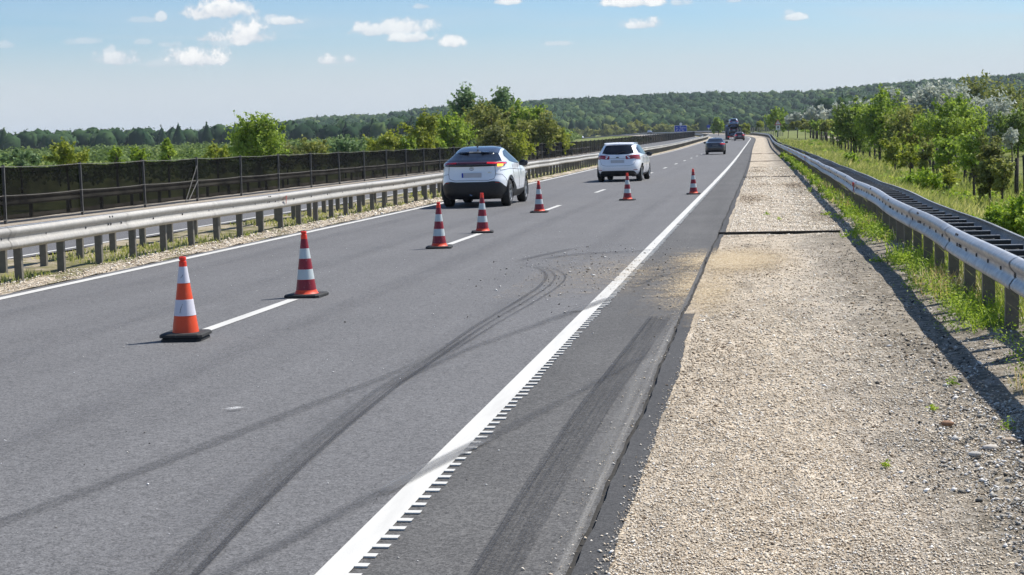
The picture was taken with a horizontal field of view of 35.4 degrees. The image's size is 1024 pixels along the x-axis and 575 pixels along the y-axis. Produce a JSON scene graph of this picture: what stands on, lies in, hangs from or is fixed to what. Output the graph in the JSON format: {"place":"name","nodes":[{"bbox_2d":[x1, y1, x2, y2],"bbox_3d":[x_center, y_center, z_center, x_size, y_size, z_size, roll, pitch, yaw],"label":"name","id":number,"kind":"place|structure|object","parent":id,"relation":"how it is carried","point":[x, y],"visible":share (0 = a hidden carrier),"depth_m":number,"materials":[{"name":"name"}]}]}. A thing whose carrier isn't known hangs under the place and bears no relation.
{"place":"outdoors","nodes":[
{"label":"outdoors","id":0,"kind":"place"},
{"bbox_2d":[0,135,647,226],"bbox_3d":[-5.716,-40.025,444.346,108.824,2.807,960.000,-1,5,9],"label":"sand verge","id":1,"kind":"structure","parent":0,"point":[78,214],"depth_m":57.57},
{"bbox_2d":[6,134,695,258],"bbox_3d":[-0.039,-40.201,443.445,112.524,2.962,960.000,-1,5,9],"label":"opposite carriageway","id":2,"kind":"structure","parent":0,"point":[105,237],"depth_m":38.33,"materials":[{"name":"grey asphalt"}]},
{"bbox_2d":[7,134,642,258],"bbox_3d":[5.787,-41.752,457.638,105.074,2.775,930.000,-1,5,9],"label":"edge line","id":3,"kind":"object","parent":2,"relation":"on","point":[186,228],"visible":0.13,"depth_m":33.83,"materials":[{"name":"paint"}]},
{"bbox_2d":[0,134,709,293],"bbox_3d":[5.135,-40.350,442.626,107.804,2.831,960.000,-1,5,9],"label":"median verge","id":4,"kind":"structure","parent":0,"point":[31,264],"depth_m":29.60,"materials":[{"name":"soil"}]},
{"bbox_2d":[0,132,703,272],"bbox_3d":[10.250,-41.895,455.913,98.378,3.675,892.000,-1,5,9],"label":"guardrail","id":5,"kind":"object","parent":4,"relation":"on","point":[43,250],"visible":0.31,"depth_m":29.79,"materials":[{"name":"metal"}]},
{"bbox_2d":[0,132,708,281],"bbox_3d":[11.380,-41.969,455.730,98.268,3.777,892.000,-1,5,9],"label":"guardrail","id":6,"kind":"object","parent":4,"relation":"on","point":[17,239],"visible":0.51,"depth_m":29.18,"materials":[{"name":"metal"}]},
{"bbox_2d":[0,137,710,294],"bbox_3d":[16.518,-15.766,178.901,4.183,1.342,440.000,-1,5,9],"label":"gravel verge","id":7,"kind":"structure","parent":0,"point":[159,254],"depth_m":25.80,"materials":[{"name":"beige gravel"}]},
{"bbox_2d":[0,134,749,574],"bbox_3d":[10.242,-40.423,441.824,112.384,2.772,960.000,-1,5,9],"label":"carriageway","id":8,"kind":"structure","parent":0,"point":[292,386],"depth_m":12.15,"materials":[{"name":"grey asphalt"}]},
{"bbox_2d":[159,257,211,341],"bbox_3d":[-2.931,0.095,14.352,0.385,0.742,0.385,-1,5,5],"label":"traffic cone","id":9,"kind":"object","parent":8,"relation":"on","point":[185,326],"visible":1,"depth_m":14.28,"materials":[{"name":"plastic"}]},
{"bbox_2d":[204,299,297,329],"bbox_3d":[-2.662,0.268,16.425,0.125,0.001,2.950,-1,5,9],"label":"lane marking","id":10,"kind":"object","parent":8,"relation":"on","point":[224,323],"visible":0.88,"depth_m":16.35,"materials":[{"name":"paint"}]},
{"bbox_2d":[284,231,328,297],"bbox_3d":[-2.341,-0.268,18.158,0.410,0.740,0.410,-1,5,12],"label":"traffic cone","id":11,"kind":"object","parent":8,"relation":"on","point":[306,286],"visible":1,"depth_m":18.09,"materials":[{"name":"plastic"}]},
{"bbox_2d":[197,349,450,573],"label":"tyre mark","id":12,"kind":"object","parent":8,"relation":"on","point":[298,470],"visible":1,"depth_m":7.60,"materials":[{"name":"grey rubber"}]},
{"bbox_2d":[0,137,712,299],"bbox_3d":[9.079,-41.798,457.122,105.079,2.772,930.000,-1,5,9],"label":"edge line","id":13,"kind":"object","parent":8,"relation":"on","point":[55,286],"visible":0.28,"depth_m":25.39,"materials":[{"name":"paint"}]},
{"bbox_2d":[384,441,482,487],"bbox_3d":[-0.397,0.927,8.487,0.136,0.001,1.529,0,6,20],"label":"tyre mark","id":14,"kind":"object","parent":8,"relation":"on","point":[435,463],"visible":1,"depth_m":8.49,"materials":[{"name":"grey rubber"}]},
{"bbox_2d":[426,202,452,248],"bbox_3d":[-1.181,-1.008,25.899,0.410,0.740,0.410,-1,5,3],"label":"traffic cone","id":15,"kind":"object","parent":8,"relation":"on","point":[439,240],"visible":1,"depth_m":25.83,"materials":[{"name":"plastic"}]},
{"bbox_2d":[471,193,493,232],"bbox_3d":[-0.558,-1.397,29.971,0.410,0.740,0.410,-1,5,0],"label":"traffic cone","id":16,"kind":"object","parent":8,"relation":"on","point":[482,225],"visible":1,"depth_m":29.91,"materials":[{"name":"plastic"}]},
{"bbox_2d":[442,145,527,206],"bbox_3d":[-0.702,-3.068,43.451,2.170,1.615,4.372,-1,5,9],"label":"crossover car","id":17,"kind":"object","parent":8,"relation":"on","point":[471,174],"visible":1,"depth_m":41.53,"materials":[{"name":"white paint"}]},
{"bbox_2d":[315,181,716,574],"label":"edge line","id":18,"kind":"object","parent":8,"relation":"on","point":[356,548],"visible":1,"depth_m":8.96,"materials":[{"name":"paint"}]},
{"bbox_2d":[344,231,701,328],"bbox_3d":[1.002,-0.328,21.848,3.200,0.035,14.843,-1,5,9],"label":"road grit","id":19,"kind":"object","parent":8,"relation":"on","point":[600,273],"visible":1,"depth_m":20.39,"materials":[{"name":"grey gravel"}]},
{"bbox_2d":[530,181,548,212],"bbox_3d":[0.631,-2.137,37.703,0.410,0.740,0.410,-1,6,7],"label":"traffic cone","id":20,"kind":"object","parent":8,"relation":"on","point":[539,207],"visible":1,"depth_m":37.64,"materials":[{"name":"plastic"}]},
{"bbox_2d":[597,142,651,181],"bbox_3d":[4.486,-5.054,64.079,2.130,1.535,4.400,0,5,11],"label":"estate car","id":21,"kind":"object","parent":8,"relation":"on","point":[623,158],"visible":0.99,"depth_m":62.15,"materials":[{"name":"white paint"}]},
{"bbox_2d":[619,173,635,200],"bbox_3d":[3.131,-2.743,43.594,0.410,0.740,0.410,0,5,14],"label":"traffic cone","id":22,"kind":"object","parent":8,"relation":"on","point":[627,194],"visible":1,"depth_m":43.53,"materials":[{"name":"plastic"}]},
{"bbox_2d":[703,137,727,154],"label":"saloon car","id":23,"kind":"object","parent":8,"relation":"on","point":[715,144],"visible":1,"depth_m":141.21,"materials":[{"name":"grey paint"}]},
{"bbox_2d":[0,0,1023,134],"label":"sky","id":24,"kind":"structure","parent":0,"point":[65,64],"materials":[{"name":"blue"}]},
{"bbox_2d":[12,130,1023,289],"bbox_3d":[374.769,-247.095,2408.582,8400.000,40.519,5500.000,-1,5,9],"label":"ground","id":25,"kind":"structure","parent":0,"point":[793,135],"depth_m":278.63,"materials":[{"name":"green plant"}]},
{"bbox_2d":[0,147,42,167],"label":"bush","id":26,"kind":"object","parent":25,"relation":"on","point":[20,158],"visible":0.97,"depth_m":97.16,"materials":[{"name":"green plant"}]},
{"bbox_2d":[41,136,89,164],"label":"bush","id":27,"kind":"object","parent":25,"relation":"on","point":[63,152],"visible":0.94,"depth_m":79.55,"materials":[{"name":"green plant"}]},
{"bbox_2d":[107,145,125,163],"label":"sapling","id":28,"kind":"object","parent":25,"relation":"on","point":[114,151],"visible":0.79,"depth_m":75.45,"materials":[{"name":"green plant"}]},
{"bbox_2d":[129,144,151,161],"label":"sapling","id":29,"kind":"object","parent":25,"relation":"on","point":[137,154],"visible":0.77,"depth_m":75.19,"materials":[{"name":"green plant"}]},
{"bbox_2d":[159,137,176,159],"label":"sapling","id":30,"kind":"object","parent":25,"relation":"on","point":[168,152],"visible":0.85,"depth_m":74.94,"materials":[{"name":"green plant"}]},
{"bbox_2d":[201,139,232,158],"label":"broadleaf tree","id":31,"kind":"object","parent":25,"relation":"on","point":[216,152],"visible":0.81,"depth_m":99.37,"materials":[{"name":"green plant"}]},
{"bbox_2d":[224,110,292,158],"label":"broadleaf tree","id":32,"kind":"object","parent":25,"relation":"on","point":[262,136],"visible":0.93,"depth_m":88.13,"materials":[{"name":"green plant"}]},
{"bbox_2d":[0,128,582,167],"bbox_3d":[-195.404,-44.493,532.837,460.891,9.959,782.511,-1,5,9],"label":"thicket","id":33,"kind":"object","parent":25,"relation":"on","point":[98,154],"visible":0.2,"depth_m":297.63,"materials":[{"name":"green plant"}]},
{"bbox_2d":[295,134,331,154],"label":"tree","id":34,"kind":"object","parent":25,"relation":"on","point":[314,147],"visible":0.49,"depth_m":123.21,"materials":[{"name":"green plant"}]},
{"bbox_2d":[326,133,366,152],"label":"tree","id":35,"kind":"object","parent":25,"relation":"on","point":[342,145],"visible":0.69,"depth_m":128.27,"materials":[{"name":"green plant"}]},
{"bbox_2d":[0,132,694,226],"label":"screen fence","id":36,"kind":"object","parent":25,"relation":"on","point":[27,192],"visible":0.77,"depth_m":58.72,"materials":[{"name":"metal"}]},
{"bbox_2d":[362,127,405,151],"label":"tree","id":37,"kind":"object","parent":25,"relation":"on","point":[388,141],"visible":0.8,"depth_m":117.86,"materials":[{"name":"green plant"}]},
{"bbox_2d":[396,135,416,150],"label":"tree","id":38,"kind":"object","parent":25,"relation":"on","point":[408,143],"visible":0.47,"depth_m":118.10,"materials":[{"name":"green plant"}]},
{"bbox_2d":[397,105,442,148],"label":"broadleaf tree","id":39,"kind":"object","parent":25,"relation":"on","point":[424,137],"visible":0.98,"depth_m":119.46,"materials":[{"name":"green plant"}]},
{"bbox_2d":[433,110,478,147],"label":"broadleaf tree","id":40,"kind":"object","parent":25,"relation":"on","point":[451,131],"visible":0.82,"depth_m":131.03,"materials":[{"name":"green plant"}]},
{"bbox_2d":[446,81,488,146],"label":"poplar tree","id":41,"kind":"object","parent":25,"relation":"on","point":[458,104],"visible":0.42,"depth_m":166.29,"materials":[{"name":"green plant"}]},
{"bbox_2d":[458,96,519,144],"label":"broadleaf tree","id":42,"kind":"object","parent":25,"relation":"on","point":[481,116],"visible":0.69,"depth_m":150.41,"materials":[{"name":"green plant"}]},
{"bbox_2d":[473,123,515,153],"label":"broadleaf tree","id":43,"kind":"object","parent":25,"relation":"on","point":[495,136],"visible":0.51,"depth_m":128.70,"materials":[{"name":"green plant"}]},
{"bbox_2d":[487,85,520,114],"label":"poplar tree","id":44,"kind":"object","parent":25,"relation":"on","point":[500,100],"visible":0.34,"depth_m":165.55,"materials":[{"name":"green plant"}]},
{"bbox_2d":[0,72,1023,151],"bbox_3d":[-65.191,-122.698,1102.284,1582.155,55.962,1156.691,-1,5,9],"label":"wood","id":45,"kind":"object","parent":25,"relation":"on","point":[704,110],"visible":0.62,"depth_m":1038.21,"materials":[{"name":"green plant"}]},
{"bbox_2d":[497,98,547,135],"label":"broadleaf tree","id":46,"kind":"object","parent":25,"relation":"on","point":[535,111],"visible":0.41,"depth_m":159.76,"materials":[{"name":"green plant"}]},
{"bbox_2d":[506,129,538,161],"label":"broadleaf tree","id":47,"kind":"object","parent":25,"relation":"on","point":[521,148],"visible":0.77,"depth_m":130.34,"materials":[{"name":"green plant"}]},
{"bbox_2d":[509,109,561,153],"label":"broadleaf tree","id":48,"kind":"object","parent":25,"relation":"on","point":[543,130],"visible":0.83,"depth_m":155.85,"materials":[{"name":"green plant"}]},
{"bbox_2d":[550,124,575,153],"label":"broadleaf tree","id":49,"kind":"object","parent":25,"relation":"on","point":[564,139],"visible":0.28,"depth_m":170.21,"materials":[{"name":"green plant"}]},
{"bbox_2d":[595,122,623,135],"bbox_3d":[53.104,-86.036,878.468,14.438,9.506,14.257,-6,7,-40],"label":"shrub","id":50,"kind":"object","parent":25,"relation":"on","point":[608,130],"visible":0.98,"depth_m":876.55,"materials":[{"name":"green plant"}]},
{"bbox_2d":[622,119,651,134],"bbox_3d":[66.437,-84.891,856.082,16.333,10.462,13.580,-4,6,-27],"label":"shrub","id":51,"kind":"object","parent":25,"relation":"on","point":[636,126],"visible":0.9,"depth_m":854.03,"materials":[{"name":"green plant"}]},
{"bbox_2d":[710,117,724,135],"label":"broadleaf tree","id":52,"kind":"object","parent":25,"relation":"on","point":[718,124],"visible":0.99,"depth_m":433.88,"materials":[{"name":"green plant"}]},
{"bbox_2d":[762,106,790,136],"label":"broadleaf tree","id":53,"kind":"object","parent":25,"relation":"on","point":[774,116],"visible":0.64,"depth_m":337.94,"materials":[{"name":"green plant"}]},
{"bbox_2d":[788,118,811,138],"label":"bushy tree","id":54,"kind":"object","parent":25,"relation":"on","point":[803,124],"visible":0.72,"depth_m":275.71,"materials":[{"name":"green plant"}]},
{"bbox_2d":[800,104,826,137],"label":"silver tree","id":55,"kind":"object","parent":25,"relation":"on","point":[810,113],"visible":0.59,"depth_m":284.88,"materials":[{"name":"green plant"}]},
{"bbox_2d":[828,95,870,152],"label":"broadleaf tree","id":56,"kind":"object","parent":25,"relation":"on","point":[842,116],"visible":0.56,"depth_m":128.20,"materials":[{"name":"green plant"}]},
{"bbox_2d":[845,82,911,159],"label":"broadleaf tree","id":57,"kind":"object","parent":25,"relation":"on","point":[872,118],"visible":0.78,"depth_m":120.19,"materials":[{"name":"green plant"}]},
{"bbox_2d":[878,131,906,171],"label":"young tree","id":58,"kind":"object","parent":25,"relation":"on","point":[893,146],"visible":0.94,"depth_m":93.36,"materials":[{"name":"green plant"}]},
{"bbox_2d":[774,137,1023,323],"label":"embankment grass","id":59,"kind":"structure","parent":25,"relation":"on","point":[967,205],"depth_m":67.33,"materials":[{"name":"green plant"}]},
{"bbox_2d":[879,86,921,112],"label":"silver tree","id":60,"kind":"object","parent":25,"relation":"on","point":[892,93],"visible":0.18,"depth_m":182.83,"materials":[{"name":"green plant"}]},
{"bbox_2d":[878,99,934,147],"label":"broadleaf tree","id":61,"kind":"object","parent":25,"relation":"on","point":[902,124],"visible":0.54,"depth_m":114.03,"materials":[{"name":"green plant"}]},
{"bbox_2d":[894,142,921,173],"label":"young tree","id":62,"kind":"object","parent":25,"relation":"on","point":[908,156],"visible":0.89,"depth_m":81.47,"materials":[{"name":"green plant"}]},
{"bbox_2d":[798,129,1023,202],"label":"undergrowth","id":63,"kind":"object","parent":25,"relation":"on","point":[917,146],"visible":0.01,"depth_m":136.21,"materials":[{"name":"green plant"}]},
{"bbox_2d":[810,129,1023,198],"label":"wire fence","id":64,"kind":"object","parent":25,"relation":"on","point":[1016,181],"visible":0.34,"depth_m":88.54,"materials":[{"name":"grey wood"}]},
{"bbox_2d":[915,136,935,173],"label":"young tree","id":65,"kind":"object","parent":25,"relation":"on","point":[925,156],"visible":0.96,"depth_m":77.42,"materials":[{"name":"green plant"}]},
{"bbox_2d":[908,167,945,191],"bbox_3d":[16.008,-3.883,62.209,1.569,1.681,1.316,1,6,24],"label":"shrub","id":66,"kind":"object","parent":25,"relation":"on","point":[933,183],"visible":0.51,"depth_m":61.97,"materials":[{"name":"green plant"}]},
{"bbox_2d":[900,78,955,117],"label":"silver tree","id":67,"kind":"object","parent":25,"relation":"on","point":[927,95],"visible":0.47,"depth_m":180.90,"materials":[{"name":"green plant"}]},
{"bbox_2d":[929,131,962,187],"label":"young tree","id":68,"kind":"object","parent":25,"relation":"on","point":[944,155],"visible":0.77,"depth_m":66.61,"materials":[{"name":"green plant"}]},
{"bbox_2d":[906,91,988,160],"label":"broadleaf tree","id":69,"kind":"object","parent":25,"relation":"on","point":[949,120],"visible":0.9,"depth_m":107.30,"materials":[{"name":"green plant"}]},
{"bbox_2d":[941,164,961,190],"bbox_3d":[17.479,-4.063,63.956,0.893,1.811,1.129,-1,5,9],"label":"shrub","id":70,"kind":"object","parent":25,"relation":"on","point":[948,179],"visible":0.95,"depth_m":63.88,"materials":[{"name":"green plant"}]},
{"bbox_2d":[936,80,980,125],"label":"silver tree","id":71,"kind":"object","parent":25,"relation":"on","point":[959,90],"visible":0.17,"depth_m":176.76,"materials":[{"name":"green plant"}]},
{"bbox_2d":[946,125,991,200],"bbox_3d":[17.045,-4.334,58.942,1.643,3.287,1.675,-2,5,-10],"label":"young tree","id":72,"kind":"object","parent":25,"relation":"on","point":[968,147],"visible":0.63,"depth_m":58.86,"materials":[{"name":"green plant"}]},
{"bbox_2d":[950,69,1000,103],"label":"broadleaf tree","id":73,"kind":"object","parent":25,"relation":"on","point":[975,90],"visible":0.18,"depth_m":222.26,"materials":[{"name":"green plant"}]},
{"bbox_2d":[966,125,1009,202],"bbox_3d":[15.658,-3.690,52.512,1.329,3.255,1.373,-3,5,-11],"label":"young tree","id":74,"kind":"object","parent":25,"relation":"on","point":[989,152],"visible":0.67,"depth_m":52.40,"materials":[{"name":"green plant"}]},
{"bbox_2d":[971,200,1004,225],"bbox_3d":[7.859,-0.898,26.128,0.709,1.048,0.718,3,7,42],"label":"shrub","id":75,"kind":"object","parent":25,"relation":"on","point":[991,215],"visible":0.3,"depth_m":25.98,"materials":[{"name":"green plant"}]},
{"bbox_2d":[968,86,1017,150],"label":"silver tree","id":76,"kind":"object","parent":25,"relation":"on","point":[991,110],"visible":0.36,"depth_m":143.31,"materials":[{"name":"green plant"}]},
{"bbox_2d":[976,77,1023,112],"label":"broadleaf tree","id":77,"kind":"object","parent":25,"relation":"on","point":[1009,92],"visible":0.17,"depth_m":212.43,"materials":[{"name":"green plant"}]},
{"bbox_2d":[986,156,1015,206],"bbox_3d":[15.528,-3.053,50.878,0.961,2.286,0.873,-3,5,-12],"label":"young tree","id":78,"kind":"object","parent":25,"relation":"on","point":[1001,170],"visible":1,"depth_m":50.72,"materials":[{"name":"green plant"}]},
{"bbox_2d":[988,103,1023,157],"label":"broadleaf tree","id":79,"kind":"object","parent":25,"relation":"on","point":[1003,124],"visible":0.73,"depth_m":135.74,"materials":[{"name":"green plant"}]},
{"bbox_2d":[994,191,1023,236],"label":"shrub","id":80,"kind":"object","parent":25,"relation":"on","point":[1013,216],"visible":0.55,"depth_m":23.04,"materials":[{"name":"green plant"}]},
{"bbox_2d":[1001,127,1018,165],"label":"silver tree","id":81,"kind":"object","parent":25,"relation":"on","point":[1011,137],"visible":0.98,"depth_m":105.59,"materials":[{"name":"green plant"}]},
{"bbox_2d":[349,181,740,574],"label":"road shoulder","id":82,"kind":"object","parent":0,"point":[452,527],"visible":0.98,"depth_m":8.81},
{"bbox_2d":[346,160,735,574],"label":"edge line ribs","id":83,"kind":"object","parent":82,"relation":"on","point":[585,324],"visible":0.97,"depth_m":9.86,"materials":[{"name":"paint"}]},
{"bbox_2d":[473,318,650,574],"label":"tyre mark","id":84,"kind":"object","parent":82,"relation":"on","point":[534,477],"visible":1,"depth_m":7.53,"materials":[{"name":"grey rubber"}]},
{"bbox_2d":[486,320,663,574],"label":"tyre mark","id":85,"kind":"object","parent":82,"relation":"on","point":[559,455],"visible":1,"depth_m":8.58,"materials":[{"name":"grey rubber"}]},
{"bbox_2d":[520,311,684,574],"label":"road grit","id":86,"kind":"object","parent":82,"relation":"on","point":[584,538],"visible":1,"depth_m":8.45,"materials":[{"name":"grey gravel"}]},
{"bbox_2d":[565,182,740,574],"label":"joint seal","id":87,"kind":"object","parent":82,"relation":"on","point":[591,526],"visible":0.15,"depth_m":9.10,"materials":[{"name":"black rubber"}]},
{"bbox_2d":[654,267,698,307],"bbox_3d":[1.825,-0.040,18.417,0.500,0.001,7.200,-1,5,9],"label":"sand spill","id":88,"kind":"object","parent":82,"relation":"on","point":[687,284],"visible":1,"depth_m":18.23,"materials":[{"name":"beige sand"}]},
{"bbox_2d":[671,248,705,270],"bbox_3d":[2.351,-0.381,21.962,0.550,0.001,4.800,-1,5,9],"label":"sand spill","id":89,"kind":"object","parent":82,"relation":"on","point":[700,260],"visible":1,"depth_m":21.76,"materials":[{"name":"beige sand"}]},
{"bbox_2d":[720,134,754,180],"bbox_3d":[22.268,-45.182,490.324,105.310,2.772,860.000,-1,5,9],"label":"road shoulder","id":90,"kind":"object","parent":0,"point":[736,171],"visible":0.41,"depth_m":85.92},
{"bbox_2d":[703,133,780,153],"bbox_3d":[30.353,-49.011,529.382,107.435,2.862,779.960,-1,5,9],"label":"gravel verge","id":91,"kind":"structure","parent":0,"point":[763,144],"depth_m":208.69,"materials":[{"name":"beige gravel"}]},
{"bbox_2d":[639,131,1023,329],"bbox_3d":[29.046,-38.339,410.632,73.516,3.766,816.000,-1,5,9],"label":"guardrail","id":92,"kind":"object","parent":91,"relation":"on","point":[991,251],"visible":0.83,"depth_m":17.45,"materials":[{"name":"metal"}]},
{"bbox_2d":[751,153,784,160],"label":"gravel verge","id":93,"kind":"structure","parent":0,"point":[766,157],"depth_m":115.24,"materials":[{"name":"beige gravel"}]},
{"bbox_2d":[746,161,803,177],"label":"gravel verge","id":94,"kind":"structure","parent":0,"point":[775,164],"depth_m":83.39,"materials":[{"name":"beige gravel"}]},
{"bbox_2d":[726,166,867,236],"bbox_3d":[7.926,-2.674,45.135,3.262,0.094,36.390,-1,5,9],"label":"gravel verge","id":95,"kind":"structure","parent":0,"point":[814,191],"depth_m":36.84,"materials":[{"name":"beige gravel"}]},
{"bbox_2d":[706,180,743,262],"bbox_3d":[5.585,-2.141,40.300,0.133,0.001,38.400,-1,5,9],"label":"bitumen strip","id":96,"kind":"object","parent":95,"relation":"on","point":[724,227],"visible":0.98,"depth_m":30.75,"materials":[{"name":"black asphalt"}]},
{"bbox_2d":[718,230,839,235],"bbox_3d":[4.554,-0.930,27.366,2.050,0.062,0.030,-1,5,9],"label":"slot edge","id":97,"kind":"object","parent":95,"relation":"on","point":[781,232],"visible":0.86,"depth_m":27.35,"materials":[{"name":"black metal"}]},
{"bbox_2d":[763,151,1023,466],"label":"verge grass","id":98,"kind":"structure","parent":95,"relation":"on","point":[966,295],"depth_m":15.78,"materials":[{"name":"green plant"}]},
{"bbox_2d":[609,225,1023,574],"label":"gravel verge","id":99,"kind":"structure","parent":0,"point":[889,275],"depth_m":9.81,"materials":[{"name":"beige gravel"}]},
{"bbox_2d":[571,313,694,574],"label":"bitumen strip","id":100,"kind":"object","parent":99,"relation":"on","point":[608,521],"visible":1,"depth_m":8.16,"materials":[{"name":"grey asphalt"}]},
{"bbox_2d":[586,275,711,574],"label":"verge gravel stones","id":101,"kind":"object","parent":99,"relation":"on","point":[620,530],"visible":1,"depth_m":7.44,"materials":[{"name":"beige gravel"}]},
{"bbox_2d":[688,270,737,324],"bbox_3d":[2.262,0.029,17.440,0.535,0.001,6.800,-1,5,9],"label":"sand spill","id":102,"kind":"object","parent":99,"relation":"on","point":[704,290],"visible":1,"depth_m":17.22,"materials":[{"name":"beige sand"}]},
{"bbox_2d":[704,246,794,274],"bbox_3d":[3.291,-0.383,21.612,1.285,0.001,5.600,-1,5,9],"label":"sand spill","id":103,"kind":"object","parent":99,"relation":"on","point":[729,259],"visible":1,"depth_m":21.50,"materials":[{"name":"beige sand"}]},
{"bbox_2d":[799,168,1023,395],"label":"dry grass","id":104,"kind":"structure","parent":99,"relation":"on","point":[943,281],"depth_m":16.82,"materials":[{"name":"green plant"}]},
{"bbox_2d":[803,229,1023,573],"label":"verge rubble","id":105,"kind":"object","parent":99,"relation":"on","point":[994,488],"visible":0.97,"depth_m":8.92,"materials":[{"name":"beige gravel"}]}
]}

